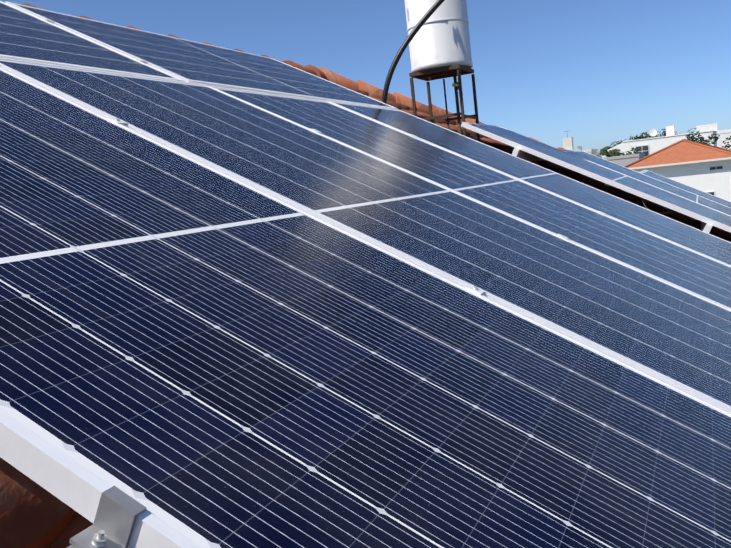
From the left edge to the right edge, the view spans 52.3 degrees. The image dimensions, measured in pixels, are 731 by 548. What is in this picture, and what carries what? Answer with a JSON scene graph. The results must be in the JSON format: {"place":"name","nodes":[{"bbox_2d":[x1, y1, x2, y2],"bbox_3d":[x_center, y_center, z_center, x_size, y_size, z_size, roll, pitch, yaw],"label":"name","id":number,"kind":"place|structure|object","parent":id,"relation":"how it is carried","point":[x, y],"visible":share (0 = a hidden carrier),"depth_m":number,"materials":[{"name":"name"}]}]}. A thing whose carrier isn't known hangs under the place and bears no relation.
{"place":"outdoors","nodes":[
{"label":"outdoors","id":0,"kind":"place"},
{"bbox_2d":[0,0,730,149],"label":"sky","id":1,"kind":"structure","parent":0,"point":[601,73],"materials":[{"name":"blue"}]},
{"bbox_2d":[597,126,716,157],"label":"white house","id":2,"kind":"structure","parent":0,"point":[647,146],"depth_m":99.56,"materials":[{"name":"paint"}]},
{"bbox_2d":[624,139,730,201],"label":"house","id":3,"kind":"structure","parent":0,"point":[703,167],"depth_m":59.59,"materials":[{"name":"paint"}]},
{"bbox_2d":[696,123,730,148],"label":"house block","id":4,"kind":"structure","parent":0,"point":[724,134],"depth_m":110.09,"materials":[{"name":"paint"}]},
{"label":"ground","id":5,"kind":"structure","parent":0,"visible":0},
{"bbox_2d":[563,131,599,155],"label":"building","id":6,"kind":"structure","parent":5,"relation":"on","point":[567,143],"depth_m":98.66,"materials":[{"name":"paint"}]},
{"bbox_2d":[577,146,644,166],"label":"house","id":7,"kind":"structure","parent":5,"relation":"on","point":[623,160],"depth_m":75.67,"materials":[{"name":"paint"}]},
{"bbox_2d":[599,148,639,156],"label":"tree","id":8,"kind":"object","parent":5,"relation":"on","point":[612,153],"visible":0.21,"depth_m":82.81,"materials":[{"name":"green plant"}]},
{"bbox_2d":[630,131,658,139],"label":"tree","id":9,"kind":"object","parent":5,"relation":"on","point":[642,136],"visible":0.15,"depth_m":124.73,"materials":[{"name":"green plant"}]},
{"bbox_2d":[659,129,677,136],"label":"tree","id":10,"kind":"object","parent":5,"relation":"on","point":[664,134],"depth_m":121.92,"materials":[{"name":"green plant"}]},
{"bbox_2d":[685,128,730,149],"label":"tree","id":11,"kind":"object","parent":5,"relation":"on","point":[692,137],"visible":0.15,"depth_m":86.06,"materials":[{"name":"green plant"}]},
{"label":"house","id":12,"kind":"structure","parent":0},
{"bbox_2d":[0,78,730,547],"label":"roof tiles","id":13,"kind":"object","parent":12,"relation":"on","point":[32,514],"visible":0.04,"depth_m":0.83,"materials":[{"name":"ceramic"}]},
{"bbox_2d":[0,1,184,81],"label":"solar panel","id":14,"kind":"object","parent":13,"relation":"on","point":[25,36],"visible":0.69,"depth_m":3.03,"materials":[{"name":"blue glass"}]},
{"bbox_2d":[21,3,325,79],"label":"ridge caps","id":15,"kind":"object","parent":13,"relation":"on","point":[313,70],"visible":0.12,"depth_m":6.53,"materials":[{"name":"ceramic"}]},
{"bbox_2d":[5,1,397,109],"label":"solar panel","id":16,"kind":"object","parent":13,"relation":"on","point":[189,61],"visible":0.71,"depth_m":4.15,"materials":[{"name":"blue glass"}]},
{"bbox_2d":[0,67,730,547],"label":"solar panel","id":17,"kind":"object","parent":13,"relation":"on","point":[194,353],"visible":1,"depth_m":1.08,"materials":[{"name":"blue glass"}]},
{"bbox_2d":[69,486,146,547],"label":"end clamp","id":18,"kind":"object","parent":17,"relation":"attached to","point":[118,512],"visible":1,"depth_m":0.68,"materials":[{"name":"metal"}]},
{"bbox_2d":[107,117,127,124],"bbox_3d":[-0.703,-0.416,2.098,0.040,0.044,0.040,26,18,19],"label":"clamp","id":19,"kind":"object","parent":17,"relation":"attached to","point":[116,120],"visible":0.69,"depth_m":2.09,"materials":[{"name":"metal"}]},
{"bbox_2d":[465,284,484,294],"bbox_3d":[0.251,0.051,1.741,0.040,0.044,0.040,26,18,19],"label":"clamp","id":20,"kind":"object","parent":17,"relation":"attached to","point":[475,289],"visible":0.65,"depth_m":1.73,"materials":[{"name":"metal"}]},
{"bbox_2d":[0,58,730,411],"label":"solar panel","id":21,"kind":"object","parent":13,"relation":"on","point":[680,338],"visible":0.92,"depth_m":2.24,"materials":[{"name":"blue glass"}]},
{"bbox_2d":[382,0,480,141],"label":"solar water tank","id":22,"kind":"object","parent":13,"relation":"on","point":[437,40],"visible":0.88,"depth_m":6.05,"materials":[{"name":"plastic"}]},
{"bbox_2d":[318,67,565,149],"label":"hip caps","id":23,"kind":"object","parent":13,"relation":"on","point":[370,89],"visible":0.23,"depth_m":7.27,"materials":[{"name":"ceramic"}]},
{"bbox_2d":[210,86,730,309],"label":"solar panel","id":24,"kind":"object","parent":13,"relation":"on","point":[695,273],"visible":0.69,"depth_m":3.38,"materials":[{"name":"glass"}]},
{"bbox_2d":[512,148,544,161],"bbox_3d":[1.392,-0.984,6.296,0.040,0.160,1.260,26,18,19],"label":"clamp","id":25,"kind":"object","parent":13,"relation":"on","point":[521,154],"visible":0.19,"depth_m":6.00,"materials":[{"name":"metal"}]},
{"bbox_2d":[327,100,730,265],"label":"solar panel","id":26,"kind":"object","parent":13,"relation":"on","point":[713,247],"visible":0.77,"depth_m":4.45,"materials":[{"name":"glass"}]},
{"bbox_2d":[461,122,730,232],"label":"solar panel","id":27,"kind":"object","parent":13,"relation":"on","point":[690,208],"visible":1,"depth_m":5.82,"materials":[{"name":"glass"}]},
{"bbox_2d":[562,150,730,215],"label":"solar panel","id":28,"kind":"object","parent":13,"relation":"on","point":[706,202],"visible":0.71,"depth_m":7.00,"materials":[{"name":"glass"}]},
{"bbox_2d":[639,170,730,207],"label":"solar panel","id":29,"kind":"object","parent":13,"relation":"on","point":[687,188],"visible":0.56,"depth_m":8.02,"materials":[{"name":"glass"}]},
{"bbox_2d":[700,221,711,232],"bbox_3d":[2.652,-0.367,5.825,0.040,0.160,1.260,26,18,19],"label":"clamp","id":30,"kind":"object","parent":13,"relation":"on","point":[705,227],"visible":0.31,"depth_m":5.25,"materials":[{"name":"metal"}]}
]}

